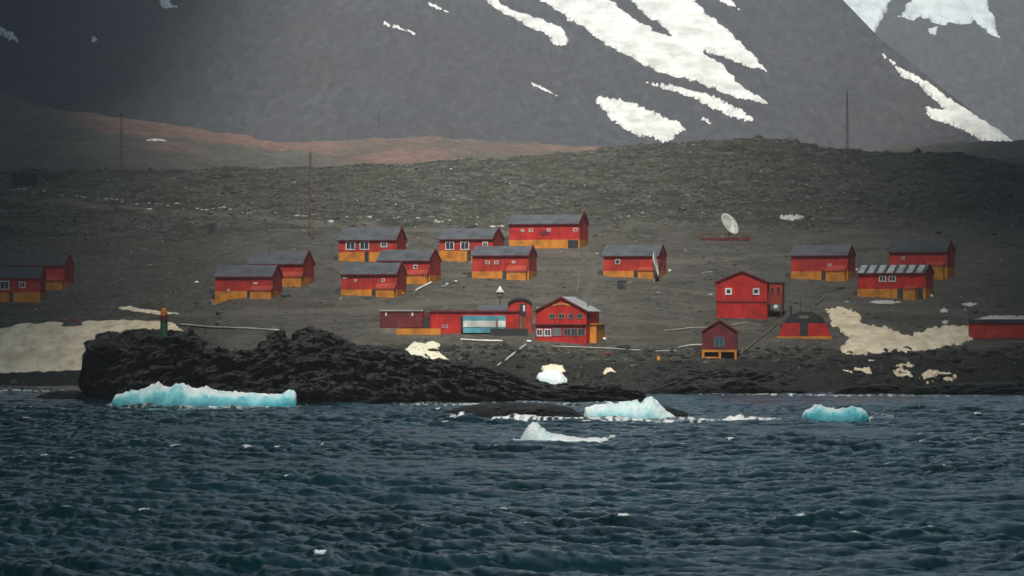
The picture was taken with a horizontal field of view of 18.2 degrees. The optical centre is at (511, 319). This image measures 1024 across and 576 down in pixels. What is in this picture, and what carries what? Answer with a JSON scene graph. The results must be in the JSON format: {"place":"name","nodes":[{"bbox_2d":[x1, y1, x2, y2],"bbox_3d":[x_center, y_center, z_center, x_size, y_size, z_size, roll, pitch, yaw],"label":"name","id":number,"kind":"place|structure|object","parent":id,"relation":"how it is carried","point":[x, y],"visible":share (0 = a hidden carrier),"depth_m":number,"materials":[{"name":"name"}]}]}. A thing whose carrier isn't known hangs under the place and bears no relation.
{"place":"outdoors","nodes":[
{"label":"outdoors","id":0,"kind":"place"},
{"bbox_2d":[77,326,645,403],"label":"rocky headland","id":1,"kind":"structure","parent":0,"point":[310,364],"depth_m":474.04,"materials":[{"name":"stone"}]},
{"bbox_2d":[159,308,168,336],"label":"beacon","id":2,"kind":"object","parent":1,"relation":"on","point":[163,318],"visible":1,"depth_m":482.55,"materials":[{"name":"green paint"}]},
{"bbox_2d":[0,0,1002,150],"bbox_3d":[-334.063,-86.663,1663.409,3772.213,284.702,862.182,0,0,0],"label":"mountain","id":3,"kind":"structure","parent":0,"point":[284,71],"depth_m":1596.79,"materials":[{"name":"stone"}]},
{"bbox_2d":[0,27,17,41],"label":"snow patch","id":4,"kind":"object","parent":3,"relation":"on","point":[8,35],"visible":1,"depth_m":1661.47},
{"bbox_2d":[159,0,177,7],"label":"snow patch","id":5,"kind":"object","parent":3,"relation":"on","point":[165,4],"visible":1,"depth_m":1731.09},
{"bbox_2d":[428,2,447,11],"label":"snow patch","id":6,"kind":"object","parent":3,"relation":"on","point":[435,6],"visible":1,"depth_m":1724.62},
{"bbox_2d":[487,0,568,45],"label":"snow patch","id":7,"kind":"object","parent":3,"relation":"on","point":[556,34],"visible":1,"depth_m":1684.41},
{"bbox_2d":[531,82,556,95],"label":"snow patch","id":8,"kind":"object","parent":3,"relation":"on","point":[539,86],"visible":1,"depth_m":1568.02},
{"bbox_2d":[596,96,685,142],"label":"snow patch","id":9,"kind":"object","parent":3,"relation":"on","point":[634,118],"visible":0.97,"depth_m":1509.82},
{"bbox_2d":[540,0,767,103],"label":"snow patch","id":10,"kind":"object","parent":3,"relation":"on","point":[693,29],"visible":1,"depth_m":1661.63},
{"bbox_2d":[646,81,752,120],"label":"snow patch","id":11,"kind":"object","parent":3,"relation":"on","point":[730,110],"visible":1,"depth_m":1539.14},
{"bbox_2d":[719,0,739,9],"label":"snow patch","id":12,"kind":"object","parent":3,"relation":"on","point":[730,2],"visible":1,"depth_m":1725.62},
{"bbox_2d":[882,53,1011,140],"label":"snow patch","id":13,"kind":"object","parent":3,"relation":"on","point":[953,113],"visible":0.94,"depth_m":1506.77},
{"bbox_2d":[0,385,1023,575],"bbox_3d":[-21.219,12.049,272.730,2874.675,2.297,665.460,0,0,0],"label":"sea","id":14,"kind":"structure","parent":0,"point":[898,485],"depth_m":223.16,"materials":[{"name":"liquid"}]},
{"bbox_2d":[35,390,86,399],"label":"shore rock","id":15,"kind":"object","parent":14,"relation":"in","point":[70,394],"visible":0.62,"depth_m":488.52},
{"bbox_2d":[111,381,296,406],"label":"iceberg","id":16,"kind":"object","parent":14,"relation":"on","point":[158,393],"visible":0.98,"depth_m":440.79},
{"bbox_2d":[441,402,583,417],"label":"rock islet","id":17,"kind":"object","parent":14,"relation":"in","point":[494,409],"visible":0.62,"depth_m":387.98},
{"bbox_2d":[521,422,607,441],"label":"iceberg","id":18,"kind":"object","parent":14,"relation":"on","point":[534,431],"visible":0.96,"depth_m":314.04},
{"bbox_2d":[584,396,674,418],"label":"iceberg","id":19,"kind":"object","parent":14,"relation":"on","point":[650,407],"visible":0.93,"depth_m":384.30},
{"bbox_2d":[664,407,687,416],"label":"rock islet","id":20,"kind":"object","parent":14,"relation":"in","point":[675,412],"visible":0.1,"depth_m":394.34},
{"bbox_2d":[723,413,749,420],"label":"breaking surf","id":21,"kind":"structure","parent":14,"relation":"on","point":[737,417],"depth_m":379.03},
{"bbox_2d":[802,404,868,421],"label":"iceberg","id":22,"kind":"object","parent":14,"relation":"on","point":[824,413],"visible":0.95,"depth_m":375.21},
{"bbox_2d":[0,93,1023,393],"bbox_3d":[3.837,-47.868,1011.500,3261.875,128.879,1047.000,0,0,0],"label":"ground","id":23,"kind":"structure","parent":0,"point":[48,139],"depth_m":727.92,"materials":[{"name":"soil"}]},
{"bbox_2d":[0,266,45,302],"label":"red hut","id":24,"kind":"object","parent":23,"relation":"on","point":[22,284],"visible":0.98,"depth_m":644.75,"materials":[{"name":"paint"}]},
{"bbox_2d":[0,281,8,289],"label":"window","id":25,"kind":"structure","parent":24,"relation":"in","point":[4,285],"depth_m":644.81,"materials":[{"name":"glass"}]},
{"bbox_2d":[9,292,12,301],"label":"door","id":26,"kind":"structure","parent":24,"relation":"in","point":[10,293],"depth_m":644.65,"materials":[{"name":"wood"}]},
{"bbox_2d":[19,282,24,287],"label":"window","id":27,"kind":"structure","parent":24,"relation":"in","point":[21,284],"depth_m":644.65,"materials":[{"name":"white paint"}]},
{"bbox_2d":[12,173,37,187],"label":"dark shed","id":28,"kind":"structure","parent":23,"relation":"on","point":[23,179],"depth_m":828.33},
{"bbox_2d":[19,177,25,183],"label":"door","id":29,"kind":"structure","parent":28,"relation":"in","point":[22,180],"depth_m":828.36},
{"bbox_2d":[6,253,74,289],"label":"red hut","id":30,"kind":"object","parent":23,"relation":"on","point":[59,270],"visible":0.45,"depth_m":662.07,"materials":[{"name":"paint"}]},
{"bbox_2d":[0,319,182,372],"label":"snow bank","id":31,"kind":"structure","parent":23,"relation":"on","point":[42,347],"depth_m":609.57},
{"bbox_2d":[61,319,82,326],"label":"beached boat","id":32,"kind":"object","parent":31,"relation":"on","point":[74,322],"visible":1,"depth_m":620.34,"materials":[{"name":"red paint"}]},
{"bbox_2d":[120,108,123,169],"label":"radio mast","id":33,"kind":"object","parent":23,"relation":"on","point":[121,140],"visible":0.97,"depth_m":878.16,"materials":[{"name":"metal"}]},
{"bbox_2d":[118,306,178,314],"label":"snow patch","id":34,"kind":"object","parent":23,"relation":"on","point":[131,308],"visible":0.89,"depth_m":625.52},
{"bbox_2d":[146,138,165,140],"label":"snow patch","id":35,"kind":"object","parent":23,"relation":"on","point":[154,139],"visible":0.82,"depth_m":1189.26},
{"bbox_2d":[207,223,216,234],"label":"storage tank","id":36,"kind":"object","parent":23,"relation":"on","point":[212,228],"visible":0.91,"depth_m":719.78,"materials":[{"name":"metal"}]},
{"bbox_2d":[179,323,278,330],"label":"pipeline","id":37,"kind":"object","parent":23,"relation":"on","point":[229,327],"visible":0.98,"depth_m":571.66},
{"bbox_2d":[209,264,282,304],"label":"red hut","id":38,"kind":"object","parent":23,"relation":"on","point":[249,281],"visible":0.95,"depth_m":606.03,"materials":[{"name":"paint"}]},
{"bbox_2d":[248,249,314,286],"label":"red hut","id":39,"kind":"object","parent":23,"relation":"on","point":[297,268],"visible":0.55,"depth_m":624.01,"materials":[{"name":"paint"}]},
{"bbox_2d":[308,147,312,236],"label":"radio mast","id":40,"kind":"object","parent":23,"relation":"on","point":[310,156],"visible":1,"depth_m":705.19,"materials":[{"name":"metal"}]},
{"bbox_2d":[333,226,406,261],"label":"red hut","id":41,"kind":"object","parent":23,"relation":"on","point":[365,244],"visible":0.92,"depth_m":662.25,"materials":[{"name":"paint"}]},
{"bbox_2d":[346,241,354,249],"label":"window","id":42,"kind":"structure","parent":41,"relation":"in","point":[350,245],"depth_m":662.36,"materials":[{"name":"white paint"}]},
{"bbox_2d":[360,241,368,249],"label":"window","id":43,"kind":"structure","parent":41,"relation":"in","point":[364,245],"depth_m":661.71,"materials":[{"name":"white paint"}]},
{"bbox_2d":[365,252,368,261],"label":"door","id":44,"kind":"structure","parent":41,"relation":"in","point":[366,253],"depth_m":661.39,"materials":[{"name":"metal"}]},
{"bbox_2d":[335,261,406,297],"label":"red hut","id":45,"kind":"object","parent":23,"relation":"on","point":[376,279],"visible":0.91,"depth_m":608.43,"materials":[{"name":"paint"}]},
{"bbox_2d":[376,248,441,283],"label":"red hut","id":46,"kind":"object","parent":23,"relation":"on","point":[422,266],"visible":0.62,"depth_m":627.43,"materials":[{"name":"paint"}]},
{"bbox_2d":[415,281,431,290],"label":"plank","id":47,"kind":"object","parent":23,"relation":"on","point":[420,287],"visible":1,"depth_m":619.79,"materials":[{"name":"white paint"}]},
{"bbox_2d":[405,341,447,359],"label":"snow patch","id":48,"kind":"object","parent":23,"relation":"on","point":[412,349],"visible":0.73,"depth_m":547.08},
{"bbox_2d":[379,310,527,335],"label":"long low building","id":49,"kind":"structure","parent":23,"relation":"on","point":[421,322],"depth_m":562.61,"materials":[{"name":"red paint"}]},
{"bbox_2d":[423,318,429,327],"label":"door","id":50,"kind":"structure","parent":49,"relation":"in","point":[426,321],"depth_m":563.10,"materials":[{"name":"metal"}]},
{"bbox_2d":[478,305,507,310],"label":"roof","id":51,"kind":"object","parent":49,"relation":"attached to","point":[492,307],"visible":0.24,"depth_m":572.04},
{"bbox_2d":[437,227,504,261],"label":"red hut","id":52,"kind":"object","parent":23,"relation":"on","point":[458,244],"visible":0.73,"depth_m":662.03,"materials":[{"name":"paint"}]},
{"bbox_2d":[445,242,453,249],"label":"window","id":53,"kind":"structure","parent":52,"relation":"in","point":[448,245],"depth_m":662.36,"materials":[{"name":"white paint"}]},
{"bbox_2d":[460,241,468,249],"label":"window","id":54,"kind":"structure","parent":52,"relation":"in","point":[464,245],"depth_m":661.23,"materials":[{"name":"white paint"}]},
{"bbox_2d":[467,250,470,260],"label":"door","id":55,"kind":"structure","parent":52,"relation":"in","point":[468,251],"depth_m":660.91,"materials":[{"name":"metal"}]},
{"bbox_2d":[460,338,502,341],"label":"pipeline","id":56,"kind":"object","parent":23,"relation":"on","point":[463,339],"visible":1,"depth_m":554.38,"materials":[{"name":"white paint"}]},
{"bbox_2d":[496,286,503,296],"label":"cone lamp","id":57,"kind":"object","parent":23,"relation":"on","point":[499,291],"visible":0.94,"depth_m":592.25,"materials":[{"name":"metal"}]},
{"bbox_2d":[466,244,537,279],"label":"red hut","id":58,"kind":"object","parent":23,"relation":"on","point":[511,262],"visible":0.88,"depth_m":633.85,"materials":[{"name":"paint"}]},
{"bbox_2d":[509,183,509,219],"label":"pole","id":59,"kind":"object","parent":23,"relation":"on","point":[509,201],"visible":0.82,"depth_m":703.42,"materials":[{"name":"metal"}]},
{"bbox_2d":[0,142,1021,382],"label":"pale stones","id":60,"kind":"object","parent":23,"relation":"on","point":[444,286],"visible":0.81,"depth_m":723.58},
{"bbox_2d":[0,138,1023,385],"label":"scattered stones","id":61,"kind":"object","parent":23,"relation":"on","point":[408,166],"visible":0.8,"depth_m":766.06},
{"bbox_2d":[505,344,526,360],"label":"pipeline","id":62,"kind":"object","parent":23,"relation":"on","point":[513,353],"visible":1,"depth_m":543.99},
{"bbox_2d":[507,297,532,332],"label":"arched hut","id":63,"kind":"object","parent":23,"relation":"on","point":[522,305],"visible":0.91,"depth_m":564.09,"materials":[{"name":"red paint"}]},
{"bbox_2d":[520,304,525,315],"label":"door","id":64,"kind":"structure","parent":63,"relation":"in","point":[522,306],"depth_m":564.06,"materials":[{"name":"white paint"}]},
{"bbox_2d":[504,210,588,247],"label":"long hall","id":65,"kind":"structure","parent":23,"relation":"on","point":[553,231],"depth_m":684.59,"materials":[{"name":"red paint"}]},
{"bbox_2d":[568,240,577,247],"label":"garage door","id":66,"kind":"structure","parent":65,"relation":"in","point":[571,243],"depth_m":682.39,"materials":[{"name":"metal"}]},
{"bbox_2d":[537,369,566,383],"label":"ice chunk","id":67,"kind":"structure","parent":23,"relation":"on","point":[551,376],"depth_m":525.83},
{"bbox_2d":[541,364,564,371],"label":"snow patch","id":68,"kind":"object","parent":23,"relation":"on","point":[559,368],"visible":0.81,"depth_m":534.80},
{"bbox_2d":[533,296,605,344],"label":"gabled house","id":69,"kind":"structure","parent":23,"relation":"on","point":[574,320],"depth_m":555.50,"materials":[{"name":"red paint"}]},
{"bbox_2d":[536,329,542,335],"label":"window","id":70,"kind":"structure","parent":69,"relation":"in","point":[539,332],"depth_m":556.40,"materials":[{"name":"white paint"}]},
{"bbox_2d":[544,329,550,335],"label":"window","id":71,"kind":"structure","parent":69,"relation":"in","point":[547,332],"depth_m":556.00,"materials":[{"name":"white paint"}]},
{"bbox_2d":[558,314,564,318],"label":"window","id":72,"kind":"structure","parent":69,"relation":"in","point":[560,316],"depth_m":555.18,"materials":[{"name":"grey glass"}]},
{"bbox_2d":[564,328,570,335],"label":"window","id":73,"kind":"structure","parent":69,"relation":"in","point":[567,331],"depth_m":554.91,"materials":[{"name":"glass"}]},
{"bbox_2d":[571,328,577,335],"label":"window","id":74,"kind":"structure","parent":69,"relation":"in","point":[574,331],"depth_m":554.50,"materials":[{"name":"glass"}]},
{"bbox_2d":[578,328,584,335],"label":"window","id":75,"kind":"structure","parent":69,"relation":"in","point":[581,331],"depth_m":554.10,"materials":[{"name":"glass"}]},
{"bbox_2d":[552,346,639,350],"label":"pipeline","id":76,"kind":"object","parent":23,"relation":"on","point":[595,347],"visible":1,"depth_m":550.51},
{"bbox_2d":[603,367,614,373],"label":"snow patch","id":77,"kind":"object","parent":23,"relation":"on","point":[607,369],"visible":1,"depth_m":533.20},
{"bbox_2d":[617,280,625,289],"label":"refuse bin","id":78,"kind":"object","parent":23,"relation":"on","point":[621,284],"visible":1,"depth_m":620.04,"materials":[{"name":"metal"}]},
{"bbox_2d":[597,243,666,278],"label":"red hut","id":79,"kind":"object","parent":23,"relation":"on","point":[627,260],"visible":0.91,"depth_m":638.81,"materials":[{"name":"paint"}]},
{"bbox_2d":[633,270,637,277],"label":"door","id":80,"kind":"structure","parent":79,"relation":"in","point":[635,273],"depth_m":637.92,"materials":[{"name":"metal"}]},
{"bbox_2d":[652,251,665,280],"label":"satellite dish","id":81,"kind":"object","parent":23,"relation":"on","point":[655,264],"visible":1,"depth_m":633.07,"materials":[{"name":"metal"}]},
{"bbox_2d":[677,344,701,348],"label":"pipeline","id":82,"kind":"object","parent":23,"relation":"on","point":[684,346],"visible":0.99,"depth_m":552.91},
{"bbox_2d":[378,342,1023,387],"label":"shore stones","id":83,"kind":"object","parent":23,"relation":"on","point":[787,370],"visible":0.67,"depth_m":539.23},
{"bbox_2d":[664,322,747,330],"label":"pipeline","id":84,"kind":"object","parent":23,"relation":"on","point":[701,327],"visible":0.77,"depth_m":570.45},
{"bbox_2d":[700,319,738,358],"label":"stilt cabin","id":85,"kind":"object","parent":23,"relation":"on","point":[719,338],"visible":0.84,"depth_m":542.29,"materials":[{"name":"red paint"}]},
{"bbox_2d":[714,337,723,346],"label":"window","id":86,"kind":"structure","parent":85,"relation":"in","point":[718,341],"depth_m":542.19,"materials":[{"name":"glass"}]},
{"bbox_2d":[700,213,749,239],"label":"satellite dish","id":87,"kind":"object","parent":23,"relation":"on","point":[730,223],"visible":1,"depth_m":694.04,"materials":[{"name":"metal"}]},
{"bbox_2d":[645,365,817,393],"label":"shore rock","id":88,"kind":"object","parent":23,"relation":"on","point":[711,379],"visible":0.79,"depth_m":521.59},
{"bbox_2d":[714,271,785,318],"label":"gabled house","id":89,"kind":"structure","parent":23,"relation":"on","point":[742,294],"depth_m":581.97,"materials":[{"name":"red paint"}]},
{"bbox_2d":[725,288,731,294],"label":"window","id":90,"kind":"structure","parent":89,"relation":"in","point":[728,291],"depth_m":582.25,"materials":[{"name":"white paint"}]},
{"bbox_2d":[753,288,759,294],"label":"window","id":91,"kind":"structure","parent":89,"relation":"in","point":[756,291],"depth_m":581.40,"materials":[{"name":"white paint"}]},
{"bbox_2d":[740,321,777,353],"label":"pipeline","id":92,"kind":"object","parent":23,"relation":"on","point":[759,338],"visible":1,"depth_m":559.42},
{"bbox_2d":[780,214,803,220],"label":"snow patch","id":93,"kind":"object","parent":23,"relation":"on","point":[791,217],"visible":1,"depth_m":735.91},
{"bbox_2d":[777,298,831,338],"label":"arched hut","id":94,"kind":"object","parent":23,"relation":"on","point":[806,325],"visible":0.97,"depth_m":561.45,"materials":[{"name":"red paint"}]},
{"bbox_2d":[800,319,807,335],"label":"door","id":95,"kind":"structure","parent":94,"relation":"in","point":[803,322],"depth_m":561.31,"materials":[{"name":"metal"}]},
{"bbox_2d":[785,244,855,280],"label":"red hut","id":96,"kind":"object","parent":23,"relation":"on","point":[826,262],"visible":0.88,"depth_m":635.61,"materials":[{"name":"paint"}]},
{"bbox_2d":[821,271,825,279],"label":"door","id":97,"kind":"structure","parent":96,"relation":"in","point":[823,274],"depth_m":634.81,"materials":[{"name":"metal"}]},
{"bbox_2d":[846,91,848,148],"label":"radio mast","id":98,"kind":"object","parent":23,"relation":"on","point":[847,121],"visible":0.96,"depth_m":898.11,"materials":[{"name":"metal"}]},
{"bbox_2d":[854,367,871,373],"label":"snow patch","id":99,"kind":"object","parent":23,"relation":"on","point":[867,370],"visible":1,"depth_m":533.65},
{"bbox_2d":[871,300,899,303],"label":"snow patch","id":100,"kind":"object","parent":23,"relation":"on","point":[884,302],"visible":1,"depth_m":601.31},
{"bbox_2d":[851,263,934,299],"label":"red hut","id":101,"kind":"object","parent":23,"relation":"on","point":[909,282],"visible":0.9,"depth_m":608.33,"materials":[{"name":"paint"}]},
{"bbox_2d":[879,276,885,281],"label":"window","id":102,"kind":"structure","parent":101,"relation":"in","point":[881,278],"depth_m":608.56,"materials":[{"name":"white paint"}]},
{"bbox_2d":[889,276,895,281],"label":"window","id":103,"kind":"structure","parent":101,"relation":"in","point":[891,278],"depth_m":607.96,"materials":[{"name":"white paint"}]},
{"bbox_2d":[897,288,902,298],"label":"door","id":104,"kind":"structure","parent":101,"relation":"in","point":[899,290],"depth_m":607.22,"materials":[{"name":"wood"}]},
{"bbox_2d":[917,288,922,299],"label":"door","id":105,"kind":"structure","parent":101,"relation":"in","point":[919,290],"depth_m":605.89,"materials":[{"name":"wood"}]},
{"bbox_2d":[825,306,972,355],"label":"snow bank","id":106,"kind":"structure","parent":23,"relation":"on","point":[864,339],"depth_m":560.96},
{"bbox_2d":[893,367,912,377],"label":"snow patch","id":107,"kind":"object","parent":23,"relation":"on","point":[897,373],"visible":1,"depth_m":532.38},
{"bbox_2d":[896,362,913,367],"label":"snow patch","id":108,"kind":"object","parent":23,"relation":"on","point":[908,364],"visible":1,"depth_m":537.43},
{"bbox_2d":[888,239,955,279],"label":"red hut","id":109,"kind":"object","parent":23,"relation":"on","point":[939,256],"visible":0.62,"depth_m":638.17,"materials":[{"name":"paint"}]},
{"bbox_2d":[832,381,1023,395],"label":"shore rock","id":110,"kind":"object","parent":23,"relation":"on","point":[1016,388],"visible":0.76,"depth_m":515.44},
{"bbox_2d":[919,369,956,383],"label":"snow patch","id":111,"kind":"object","parent":23,"relation":"on","point":[929,373],"visible":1,"depth_m":531.07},
{"bbox_2d":[962,302,976,305],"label":"snow patch","id":112,"kind":"object","parent":23,"relation":"on","point":[969,304],"visible":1,"depth_m":598.89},
{"bbox_2d":[968,315,1023,339],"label":"building","id":113,"kind":"structure","parent":23,"relation":"on","point":[1008,327],"depth_m":560.05,"materials":[{"name":"red paint"}]},
{"bbox_2d":[875,0,1023,140],"bbox_3d":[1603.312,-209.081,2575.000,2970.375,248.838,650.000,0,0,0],"label":"mountain","id":114,"kind":"structure","parent":0,"point":[975,68],"depth_m":2624.00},
{"bbox_2d":[844,0,889,32],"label":"snow patch","id":115,"kind":"object","parent":114,"relation":"on","point":[869,13],"visible":0.37,"depth_m":2714.71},
{"bbox_2d":[928,26,937,34],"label":"snow patch","id":116,"kind":"object","parent":114,"relation":"on","point":[933,30],"visible":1,"depth_m":2667.84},
{"bbox_2d":[897,0,999,37],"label":"snow patch","id":117,"kind":"object","parent":114,"relation":"on","point":[945,12],"visible":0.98,"depth_m":2725.70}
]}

